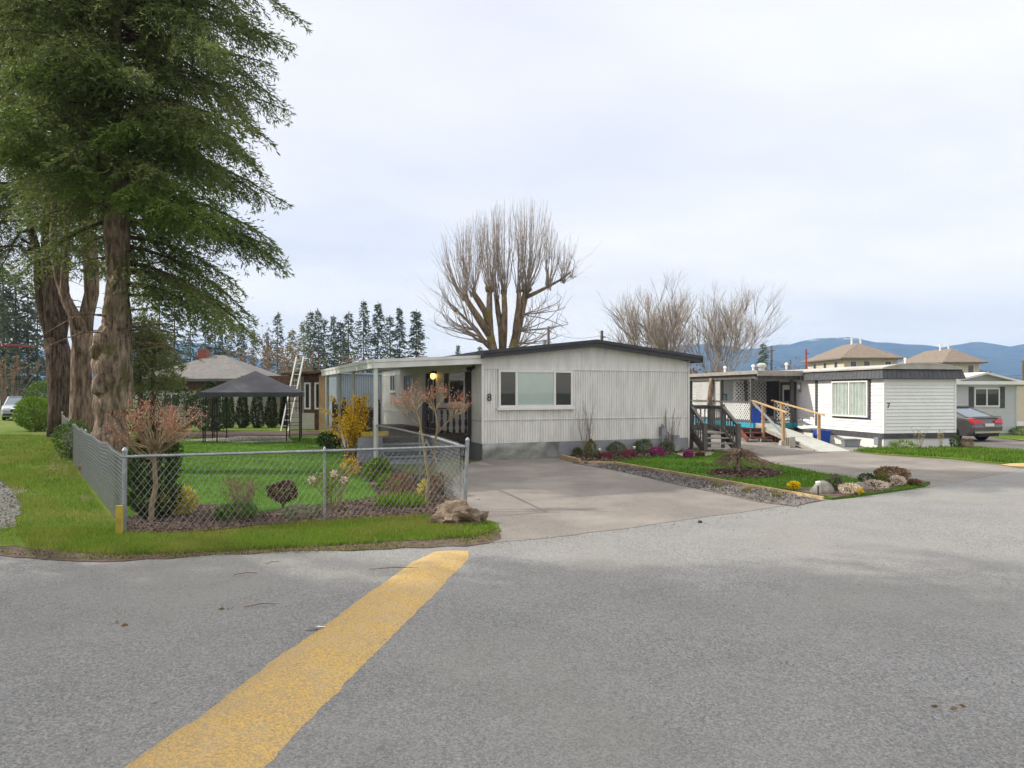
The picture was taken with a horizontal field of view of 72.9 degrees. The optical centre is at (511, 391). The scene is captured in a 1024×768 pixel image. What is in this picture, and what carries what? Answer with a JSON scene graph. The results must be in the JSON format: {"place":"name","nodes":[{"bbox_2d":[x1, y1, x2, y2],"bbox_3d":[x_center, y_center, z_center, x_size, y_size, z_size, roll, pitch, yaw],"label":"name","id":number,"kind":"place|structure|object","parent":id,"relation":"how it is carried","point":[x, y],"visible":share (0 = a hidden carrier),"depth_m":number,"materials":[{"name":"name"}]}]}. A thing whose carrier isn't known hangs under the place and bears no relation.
{"place":"outdoors","nodes":[
{"label":"outdoors","id":0,"kind":"place"},
{"bbox_2d":[0,482,20,528],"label":"gravel lane","id":1,"kind":"structure","parent":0,"point":[8,517],"depth_m":12.39,"materials":[{"name":"grey gravel"}]},
{"bbox_2d":[92,431,323,474],"bbox_3d":[-13.254,2.079,26.984,8.614,0.050,19.884,0,0,0],"label":"shrub bed","id":2,"kind":"object","parent":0,"point":[255,433],"visible":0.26,"depth_m":34.32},
{"bbox_2d":[142,349,280,422],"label":"house","id":3,"kind":"structure","parent":0,"point":[219,369],"depth_m":46.84,"materials":[{"name":"grey"}]},
{"bbox_2d":[0,526,500,561],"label":"verge soil","id":4,"kind":"structure","parent":0,"point":[83,559],"depth_m":9.09,"materials":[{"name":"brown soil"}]},
{"bbox_2d":[1,527,499,559],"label":"verge debris","id":5,"kind":"object","parent":4,"relation":"on","point":[122,557],"visible":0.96,"depth_m":8.96,"materials":[{"name":"brown soil"}]},
{"bbox_2d":[0,415,501,554],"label":"grass verge","id":6,"kind":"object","parent":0,"point":[8,426],"depth_m":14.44,"materials":[{"name":"green plant"}]},
{"bbox_2d":[1,396,35,419],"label":"parked suv","id":7,"kind":"object","parent":6,"relation":"on","point":[7,408],"visible":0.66,"depth_m":50.27,"materials":[{"name":"silver metal"}]},
{"bbox_2d":[12,396,47,430],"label":"rounded shrub","id":8,"kind":"object","parent":6,"relation":"on","point":[31,406],"visible":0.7,"depth_m":36.35,"materials":[{"name":"green plant"}]},
{"bbox_2d":[22,379,47,417],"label":"rounded shrub","id":9,"kind":"object","parent":6,"relation":"on","point":[33,389],"visible":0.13,"depth_m":43.27,"materials":[{"name":"green plant"}]},
{"bbox_2d":[0,21,135,437],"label":"conifer tree","id":10,"kind":"object","parent":6,"relation":"on","point":[51,312],"visible":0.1,"depth_m":31.67,"materials":[{"name":"brown plant"}]},
{"bbox_2d":[50,419,90,458],"bbox_3d":[-13.392,1.465,21.225,1.249,1.352,1.203,0,0,0],"label":"rounded shrub","id":11,"kind":"object","parent":6,"relation":"on","point":[59,435],"visible":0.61,"depth_m":21.02,"materials":[{"name":"green plant"}]},
{"bbox_2d":[0,1,166,451],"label":"conifer tree","id":12,"kind":"object","parent":6,"relation":"on","point":[80,401],"visible":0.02,"depth_m":23.84,"materials":[{"name":"brown plant"}]},
{"bbox_2d":[62,411,122,516],"bbox_3d":[-12.457,1.465,19.853,0.125,1.270,23.654,0,0,-35],"label":"chain link fence","id":13,"kind":"object","parent":6,"relation":"on","point":[81,441],"visible":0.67,"depth_m":13.79,"materials":[{"name":"metal"}]},
{"bbox_2d":[0,0,312,474],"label":"fir tree","id":14,"kind":"object","parent":6,"relation":"on","point":[170,149],"visible":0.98,"depth_m":17.26,"materials":[{"name":"green plant"}]},
{"bbox_2d":[131,307,189,427],"bbox_3d":[-17.331,-0.975,33.020,3.866,6.154,2.701,0,0,0],"label":"pine tree","id":15,"kind":"object","parent":6,"relation":"on","point":[151,359],"visible":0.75,"depth_m":32.73,"materials":[{"name":"green plant"}]},
{"bbox_2d":[138,379,200,431],"bbox_3d":[-17.982,0.673,36.509,3.364,3.007,1.728,0,0,0],"label":"shrub","id":16,"kind":"object","parent":6,"relation":"on","point":[185,401],"visible":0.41,"depth_m":36.37,"materials":[{"name":"green plant"}]},
{"bbox_2d":[183,380,235,430],"bbox_3d":[-16.218,0.742,37.193,2.926,2.802,1.717,0,0,0],"label":"clipped hedge","id":17,"kind":"object","parent":6,"relation":"on","point":[208,386],"visible":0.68,"depth_m":37.02,"materials":[{"name":"green plant"}]},
{"bbox_2d":[234,397,249,427],"bbox_3d":[-15.556,0.752,40.105,1.030,2.770,1.009,0,0,0],"label":"arborvitae","id":18,"kind":"object","parent":6,"relation":"on","point":[244,406],"visible":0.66,"depth_m":40.00,"materials":[{"name":"green plant"}]},
{"bbox_2d":[248,397,266,427],"bbox_3d":[-14.708,0.741,40.153,1.055,2.743,1.016,0,0,0],"label":"arborvitae","id":19,"kind":"object","parent":6,"relation":"on","point":[256,406],"visible":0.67,"depth_m":40.00,"materials":[{"name":"green plant"}]},
{"bbox_2d":[263,396,280,427],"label":"arborvitae","id":20,"kind":"object","parent":6,"relation":"on","point":[272,414],"visible":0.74,"depth_m":40.31,"materials":[{"name":"green plant"}]},
{"bbox_2d":[280,357,304,430],"bbox_3d":[-11.700,0.100,36.950,0.499,4.012,1.202,0,0,36],"label":"ladder","id":21,"kind":"object","parent":6,"relation":"on","point":[298,380],"visible":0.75,"depth_m":36.96,"materials":[{"name":"metal"}]},
{"bbox_2d":[281,371,347,429],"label":"shack","id":22,"kind":"structure","parent":6,"relation":"on","point":[312,385],"depth_m":37.94,"materials":[{"name":"brown wood"}]},
{"bbox_2d":[427,499,488,525],"bbox_3d":[-0.871,2.049,10.966,0.906,0.682,0.628,0,0,17],"label":"boulder","id":23,"kind":"object","parent":6,"relation":"on","point":[455,511],"visible":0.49,"depth_m":10.80,"materials":[{"name":"beige stone"}]},
{"bbox_2d":[245,376,290,422],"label":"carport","id":24,"kind":"object","parent":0,"point":[286,380],"visible":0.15,"depth_m":46.60,"materials":[{"name":"brown wood"}]},
{"bbox_2d":[127,448,783,533],"bbox_3d":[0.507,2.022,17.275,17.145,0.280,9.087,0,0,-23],"label":"bark mulch","id":25,"kind":"object","parent":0,"point":[746,472],"visible":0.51,"depth_m":12.10,"materials":[{"name":"brown wood"}]},
{"bbox_2d":[97,392,211,521],"bbox_3d":[-5.678,1.030,11.023,1.661,2.133,1.209,0,0,-23],"label":"twiggy shrub","id":26,"kind":"object","parent":25,"relation":"on","point":[156,445],"visible":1,"depth_m":10.93,"materials":[{"name":"brown plant"}]},
{"bbox_2d":[127,416,183,518],"bbox_3d":[-5.930,1.246,11.400,0.999,1.740,0.991,0,0,-25],"label":"cedar shrub","id":27,"kind":"object","parent":25,"relation":"on","point":[169,468],"visible":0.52,"depth_m":11.24,"materials":[{"name":"green plant"}]},
{"bbox_2d":[157,483,200,514],"bbox_3d":[-5.628,1.858,11.689,0.680,0.613,0.713,0,0,0],"label":"variegated shrub","id":28,"kind":"object","parent":25,"relation":"on","point":[187,499],"visible":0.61,"depth_m":11.59,"materials":[{"name":"yellow plant"}]},
{"bbox_2d":[212,500,261,520],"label":"green perennial","id":29,"kind":"object","parent":25,"relation":"on","point":[227,513],"visible":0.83,"depth_m":11.15,"materials":[{"name":"green plant"}]},
{"bbox_2d":[216,469,260,510],"bbox_3d":[-4.725,1.710,11.956,0.682,0.748,0.706,0,0,0],"label":"twiggy perennial","id":30,"kind":"object","parent":25,"relation":"on","point":[244,499],"visible":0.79,"depth_m":11.94,"materials":[{"name":"brown plant"}]},
{"bbox_2d":[265,479,298,507],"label":"burgundy shrub","id":31,"kind":"object","parent":25,"relation":"on","point":[280,494],"visible":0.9,"depth_m":12.19,"materials":[{"name":"purple plant"}]},
{"bbox_2d":[122,437,469,531],"bbox_3d":[-3.228,1.446,11.136,5.358,1.311,0.127,0,0,-22],"label":"chain link fence","id":32,"kind":"object","parent":25,"relation":"on","point":[142,456],"visible":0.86,"depth_m":10.95,"materials":[{"name":"metal"}]},
{"bbox_2d":[276,503,322,518],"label":"sage shrub","id":33,"kind":"object","parent":25,"relation":"on","point":[317,508],"visible":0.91,"depth_m":11.43,"materials":[{"name":"green plant"}]},
{"bbox_2d":[308,466,355,508],"bbox_3d":[-3.182,1.675,12.227,0.785,0.818,0.696,0,0,-6],"label":"rose bush","id":34,"kind":"object","parent":25,"relation":"on","point":[339,486],"visible":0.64,"depth_m":12.14,"materials":[{"name":"green plant"}]},
{"bbox_2d":[319,393,372,462],"bbox_3d":[-4.774,1.146,20.348,1.421,2.287,1.518,0,0,32],"label":"forsythia","id":35,"kind":"object","parent":25,"relation":"on","point":[351,429],"visible":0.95,"depth_m":20.24,"materials":[{"name":"yellow plant"}]},
{"bbox_2d":[355,436,381,462],"bbox_3d":[-4.226,1.710,20.395,0.700,0.780,0.600,0,0,-23],"label":"planter","id":36,"kind":"object","parent":25,"relation":"on","point":[364,442],"visible":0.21,"depth_m":20.09,"materials":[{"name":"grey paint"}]},
{"bbox_2d":[361,456,391,480],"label":"leafy shrub","id":37,"kind":"object","parent":25,"relation":"on","point":[379,468],"visible":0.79,"depth_m":16.01,"materials":[{"name":"green plant"}]},
{"bbox_2d":[383,472,414,493],"bbox_3d":[-2.215,1.835,13.724,0.619,0.521,0.674,0,0,0],"label":"brown spirea","id":38,"kind":"object","parent":25,"relation":"on","point":[396,476],"visible":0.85,"depth_m":13.62,"materials":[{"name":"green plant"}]},
{"bbox_2d":[369,489,434,507],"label":"daylily","id":39,"kind":"object","parent":25,"relation":"on","point":[399,495],"visible":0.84,"depth_m":12.44,"materials":[{"name":"green plant"}]},
{"bbox_2d":[372,421,465,499],"bbox_3d":[-2.351,1.465,16.182,0.226,1.270,8.752,0,0,-22],"label":"chain link fence","id":40,"kind":"object","parent":25,"relation":"on","point":[419,442],"visible":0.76,"depth_m":15.58,"materials":[{"name":"metal"}]},
{"bbox_2d":[390,377,476,506],"bbox_3d":[-1.414,0.920,12.458,1.566,2.380,0.783,0,0,0],"label":"young maple","id":41,"kind":"object","parent":25,"relation":"on","point":[422,437],"visible":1,"depth_m":12.39,"materials":[{"name":"brown plant"}]},
{"bbox_2d":[0,468,1023,767],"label":"road","id":42,"kind":"structure","parent":0,"point":[514,650],"depth_m":5.69,"materials":[{"name":"grey asphalt"}]},
{"bbox_2d":[124,550,468,767],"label":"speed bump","id":43,"kind":"object","parent":42,"relation":"on","point":[265,714],"visible":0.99,"depth_m":4.85,"materials":[{"name":"yellow paint"}]},
{"bbox_2d":[6,491,1023,750],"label":"road grit","id":44,"kind":"object","parent":42,"relation":"on","point":[554,597],"visible":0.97,"depth_m":8.08,"materials":[{"name":"gravel"}]},
{"bbox_2d":[0,337,1023,392],"bbox_3d":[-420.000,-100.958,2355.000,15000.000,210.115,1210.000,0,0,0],"label":"hills","id":45,"kind":"structure","parent":0,"point":[1003,360],"depth_m":2359.88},
{"bbox_2d":[0,393,1023,489],"bbox_3d":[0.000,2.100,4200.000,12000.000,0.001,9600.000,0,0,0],"label":"ground","id":46,"kind":"structure","parent":0,"point":[474,460],"depth_m":21.10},
{"bbox_2d":[0,283,32,399],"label":"conifer tree","id":47,"kind":"object","parent":46,"relation":"on","point":[2,324],"visible":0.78,"depth_m":84.76,"materials":[{"name":"green plant"}]},
{"bbox_2d":[0,266,42,408],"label":"conifer tree","id":48,"kind":"object","parent":46,"relation":"on","point":[8,292],"visible":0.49,"depth_m":88.12,"materials":[{"name":"green plant"}]},
{"bbox_2d":[0,350,44,404],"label":"leafless bush","id":49,"kind":"object","parent":46,"relation":"on","point":[15,368],"visible":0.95,"depth_m":70.05,"materials":[{"name":"brown plant"}]},
{"bbox_2d":[0,276,46,396],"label":"conifer tree","id":50,"kind":"object","parent":46,"relation":"on","point":[15,303],"visible":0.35,"depth_m":91.86,"materials":[{"name":"green plant"}]},
{"bbox_2d":[5,283,46,397],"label":"conifer tree","id":51,"kind":"object","parent":46,"relation":"on","point":[28,323],"visible":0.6,"depth_m":89.88,"materials":[{"name":"green plant"}]},
{"bbox_2d":[163,296,190,366],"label":"conifer tree","id":52,"kind":"object","parent":46,"relation":"on","point":[181,342],"visible":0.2,"depth_m":95.95,"materials":[{"name":"green plant"}]},
{"bbox_2d":[181,309,198,363],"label":"conifer tree","id":53,"kind":"object","parent":46,"relation":"on","point":[191,343],"visible":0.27,"depth_m":99.93,"materials":[{"name":"green plant"}]},
{"bbox_2d":[185,436,292,442],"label":"patio slab","id":54,"kind":"structure","parent":46,"relation":"on","point":[264,438],"depth_m":29.92,"materials":[{"name":"concrete"}]},
{"bbox_2d":[199,371,304,442],"bbox_3d":[-11.060,0.565,29.900,3.980,2.970,3.500,0,0,-15],"label":"gazebo","id":55,"kind":"object","parent":54,"relation":"on","point":[255,384],"visible":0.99,"depth_m":28.68,"materials":[{"name":"grey fabric"}]},
{"bbox_2d":[245,323,288,373],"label":"leafless bush","id":56,"kind":"object","parent":46,"relation":"on","point":[267,357],"visible":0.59,"depth_m":83.50,"materials":[{"name":"brown plant"}]},
{"bbox_2d":[268,312,287,374],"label":"conifer tree","id":57,"kind":"object","parent":46,"relation":"on","point":[277,331],"visible":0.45,"depth_m":99.92,"materials":[{"name":"green plant"}]},
{"bbox_2d":[269,335,301,375],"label":"leafless bush","id":58,"kind":"object","parent":46,"relation":"on","point":[286,362],"visible":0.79,"depth_m":78.17,"materials":[{"name":"brown plant"}]},
{"bbox_2d":[288,322,316,371],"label":"conifer tree","id":59,"kind":"object","parent":46,"relation":"on","point":[303,329],"visible":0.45,"depth_m":104.89,"materials":[{"name":"green plant"}]},
{"bbox_2d":[298,310,322,371],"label":"conifer tree","id":60,"kind":"object","parent":46,"relation":"on","point":[309,329],"visible":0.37,"depth_m":109.82,"materials":[{"name":"green plant"}]},
{"bbox_2d":[309,309,327,370],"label":"conifer tree","id":61,"kind":"object","parent":46,"relation":"on","point":[321,343],"visible":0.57,"depth_m":104.87,"materials":[{"name":"green plant"}]},
{"bbox_2d":[326,322,349,372],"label":"conifer tree","id":62,"kind":"object","parent":46,"relation":"on","point":[336,341],"visible":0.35,"depth_m":111.81,"materials":[{"name":"green plant"}]},
{"bbox_2d":[336,311,357,372],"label":"conifer tree","id":63,"kind":"object","parent":46,"relation":"on","point":[348,329],"visible":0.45,"depth_m":103.88,"materials":[{"name":"green plant"}]},
{"bbox_2d":[325,373,381,432],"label":"metal shed","id":64,"kind":"structure","parent":46,"relation":"on","point":[364,383],"depth_m":35.27,"materials":[{"name":"metal"}]},
{"bbox_2d":[348,301,381,372],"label":"conifer tree","id":65,"kind":"object","parent":46,"relation":"on","point":[365,324],"visible":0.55,"depth_m":99.87,"materials":[{"name":"green plant"}]},
{"bbox_2d":[367,303,389,372],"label":"conifer tree","id":66,"kind":"object","parent":46,"relation":"on","point":[376,323],"visible":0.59,"depth_m":99.82,"materials":[{"name":"green plant"}]},
{"bbox_2d":[381,317,400,358],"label":"conifer tree","id":67,"kind":"object","parent":46,"relation":"on","point":[391,334],"visible":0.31,"depth_m":107.84,"materials":[{"name":"green plant"}]},
{"bbox_2d":[389,307,407,357],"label":"conifer tree","id":68,"kind":"object","parent":46,"relation":"on","point":[400,332],"visible":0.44,"depth_m":99.88,"materials":[{"name":"green plant"}]},
{"bbox_2d":[402,309,428,357],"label":"conifer tree","id":69,"kind":"object","parent":46,"relation":"on","point":[417,342],"visible":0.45,"depth_m":99.82,"materials":[{"name":"green plant"}]},
{"bbox_2d":[418,196,603,349],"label":"maple tree","id":70,"kind":"object","parent":46,"relation":"on","point":[525,282],"visible":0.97,"depth_m":42.74,"materials":[{"name":"brown plant"}]},
{"bbox_2d":[380,339,702,459],"bbox_3d":[0.035,0.200,28.886,8.301,3.800,14.135,0,0,-23],"label":"mobile home","id":71,"kind":"object","parent":46,"relation":"on","point":[529,403],"visible":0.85,"depth_m":22.63,"materials":[{"name":"white metal"}]},
{"bbox_2d":[321,355,482,463],"bbox_3d":[-4.455,0.490,25.131,3.405,3.220,10.310,0,0,-23],"label":"porch cover","id":72,"kind":"object","parent":71,"relation":"attached to","point":[375,365],"visible":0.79,"depth_m":20.66,"materials":[{"name":"metal"}]},
{"bbox_2d":[425,373,435,428],"bbox_3d":[-3.074,0.325,26.145,0.060,2.050,1.160,0,0,-23],"label":"door","id":73,"kind":"structure","parent":71,"relation":"in","point":[429,382],"depth_m":26.14,"materials":[{"name":"brown wood"}]},
{"bbox_2d":[447,372,465,405],"bbox_3d":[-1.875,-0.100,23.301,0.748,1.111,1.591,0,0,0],"label":"window","id":74,"kind":"structure","parent":71,"relation":"in","point":[456,380],"depth_m":23.24,"materials":[{"name":"grey glass"}]},
{"bbox_2d":[496,369,574,409],"bbox_3d":[0.761,-0.068,21.857,2.690,1.251,0.388,0,0,-23],"label":"window","id":75,"kind":"structure","parent":71,"relation":"in","point":[517,389],"depth_m":21.82,"materials":[{"name":"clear glass"}]},
{"bbox_2d":[597,268,709,352],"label":"bare tree","id":76,"kind":"object","parent":46,"relation":"on","point":[660,328],"visible":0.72,"depth_m":58.61,"materials":[{"name":"plant"}]},
{"bbox_2d":[661,279,793,372],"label":"bare tree","id":77,"kind":"object","parent":46,"relation":"on","point":[735,333],"visible":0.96,"depth_m":56.56,"materials":[{"name":"brown plant"}]},
{"bbox_2d":[693,358,965,447],"bbox_3d":[13.577,0.305,34.444,3.588,3.590,17.800,0,0,-11],"label":"mobile home","id":78,"kind":"object","parent":46,"relation":"on","point":[878,405],"visible":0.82,"depth_m":26.18,"materials":[{"name":"white"}]},
{"bbox_2d":[690,370,803,438],"bbox_3d":[10.521,0.580,35.513,2.225,3.040,11.305,0,0,-11],"label":"porch cover","id":79,"kind":"object","parent":78,"relation":"attached to","point":[752,375],"visible":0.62,"depth_m":30.73,"materials":[{"name":"white metal"}]},
{"bbox_2d":[780,382,796,421],"bbox_3d":[12.520,0.450,31.424,0.070,1.800,1.192,0,0,-11],"label":"door","id":80,"kind":"structure","parent":78,"relation":"in","point":[784,386],"depth_m":31.49,"materials":[{"name":"grey paint"}]},
{"bbox_2d":[831,379,870,418],"bbox_3d":[13.314,0.267,27.324,0.120,1.533,2.217,0,0,-11],"label":"window","id":81,"kind":"structure","parent":78,"relation":"in","point":[849,398],"depth_m":27.23,"materials":[{"name":"white glass"}]},
{"bbox_2d":[782,479,929,497],"bbox_3d":[7.760,2.067,14.970,4.213,0.050,1.469,0,0,-25],"label":"flower bed","id":82,"kind":"object","parent":46,"relation":"on","point":[837,493],"visible":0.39,"depth_m":14.37,"materials":[{"name":"soil"}]},
{"bbox_2d":[873,465,911,481],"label":"dark mound shrub","id":83,"kind":"object","parent":82,"relation":"on","point":[892,469],"visible":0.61,"depth_m":15.45,"materials":[{"name":"brown plant"}]},
{"bbox_2d":[956,372,1023,434],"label":"mobile home","id":84,"kind":"object","parent":46,"relation":"on","point":[993,394],"visible":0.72,"depth_m":33.60,"materials":[{"name":"grey"}]},
{"bbox_2d":[974,388,999,406],"bbox_3d":[23.007,0.259,33.589,1.283,0.905,0.066,0,0,-3],"label":"window","id":85,"kind":"structure","parent":84,"relation":"in","point":[983,397],"depth_m":33.58,"materials":[{"name":"white glass"}]},
{"bbox_2d":[1017,386,1023,425],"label":"mobile home","id":86,"kind":"object","parent":46,"relation":"on","point":[1020,405],"depth_m":43.00,"materials":[{"name":"beige paint"}]},
{"bbox_2d":[0,0,1023,365],"label":"sky","id":87,"kind":"structure","parent":0,"point":[863,159],"materials":[{"name":"white"}]},
{"bbox_2d":[104,436,1023,517],"bbox_3d":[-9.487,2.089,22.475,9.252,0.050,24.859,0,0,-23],"label":"lawn","id":88,"kind":"structure","parent":0,"point":[276,506],"depth_m":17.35,"materials":[{"name":"green plant"}]},
{"bbox_2d":[315,430,342,448],"bbox_3d":[-6.609,1.745,25.064,1.061,0.767,0.968,0,0,0],"label":"dwarf conifer","id":89,"kind":"object","parent":88,"relation":"on","point":[325,440],"visible":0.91,"depth_m":24.86,"materials":[{"name":"green plant"}]},
{"bbox_2d":[331,398,470,464],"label":"porch deck","id":90,"kind":"structure","parent":88,"relation":"on","point":[454,436],"depth_m":21.68,"materials":[{"name":"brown wood"}]},
{"bbox_2d":[452,457,785,542],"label":"driveway","id":91,"kind":"structure","parent":0,"point":[532,498],"depth_m":13.43,"materials":[{"name":"grey concrete"}]},
{"bbox_2d":[573,463,821,506],"bbox_3d":[3.930,2.095,16.598,1.306,0.050,8.313,0,0,-22],"label":"gravel strip","id":92,"kind":"object","parent":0,"point":[771,502],"visible":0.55,"depth_m":14.33,"materials":[{"name":"grey gravel"}]},
{"bbox_2d":[0,461,817,527],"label":"loose gravel","id":93,"kind":"structure","parent":92,"relation":"on","point":[679,477],"depth_m":14.96,"materials":[{"name":"grey gravel"}]},
{"bbox_2d":[614,461,823,500],"bbox_3d":[4.476,2.042,16.646,0.062,0.075,7.355,0,0,-24],"label":"timber edging","id":94,"kind":"object","parent":92,"relation":"on","point":[738,483],"visible":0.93,"depth_m":15.73,"materials":[{"name":"beige wood"}]},
{"bbox_2d":[613,452,929,499],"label":"front lawn","id":95,"kind":"structure","parent":0,"point":[822,475],"depth_m":16.82,"materials":[{"name":"green plant"}]},
{"bbox_2d":[708,468,779,477],"bbox_3d":[5.904,2.063,17.505,2.001,0.050,2.136,0,0,0],"label":"mulch ring","id":96,"kind":"object","parent":95,"relation":"on","point":[740,474],"visible":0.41,"depth_m":16.92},
{"bbox_2d":[695,446,783,471],"bbox_3d":[5.874,1.730,17.539,1.938,0.700,2.030,0,0,-27],"label":"weeping maple","id":97,"kind":"object","parent":96,"relation":"on","point":[746,454],"visible":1,"depth_m":17.56,"materials":[{"name":"brown plant"}]},
{"bbox_2d":[801,338,905,368],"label":"house","id":98,"kind":"structure","parent":0,"point":[853,355],"depth_m":90.94,"materials":[{"name":"beige paint"}]},
{"bbox_2d":[688,428,1022,489],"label":"side driveway","id":99,"kind":"structure","parent":0,"point":[936,472],"depth_m":20.21,"materials":[{"name":"grey concrete"}]},
{"bbox_2d":[690,404,740,451],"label":"side stairs","id":100,"kind":"structure","parent":99,"relation":"on","point":[716,416],"depth_m":24.62,"materials":[{"name":"grey paint"}]},
{"bbox_2d":[691,380,797,438],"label":"side deck","id":101,"kind":"structure","parent":99,"relation":"on","point":[744,421],"depth_m":32.34,"materials":[{"name":"grey paint"}]},
{"bbox_2d":[751,400,850,451],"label":"wheelchair ramp","id":102,"kind":"structure","parent":99,"relation":"on","point":[781,432],"depth_m":27.06,"materials":[{"name":"grey wood"}]},
{"bbox_2d":[852,451,1009,463],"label":"roadside lawn","id":103,"kind":"structure","parent":0,"point":[956,458],"depth_m":21.98,"materials":[{"name":"green plant"}]},
{"bbox_2d":[897,344,987,372],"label":"house","id":104,"kind":"structure","parent":0,"point":[966,362],"depth_m":96.69,"materials":[{"name":"beige paint"}]},
{"bbox_2d":[958,436,1023,449],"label":"driveway","id":105,"kind":"structure","parent":0,"point":[1001,443],"depth_m":28.08,"materials":[{"name":"grey concrete"}]},
{"bbox_2d":[956,406,1002,439],"bbox_3d":[19.211,1.356,31.169,1.850,1.488,4.625,0,0,-19],"label":"parked sedan","id":106,"kind":"object","parent":105,"relation":"on","point":[977,424],"visible":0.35,"depth_m":29.16,"materials":[{"name":"grey paint"}]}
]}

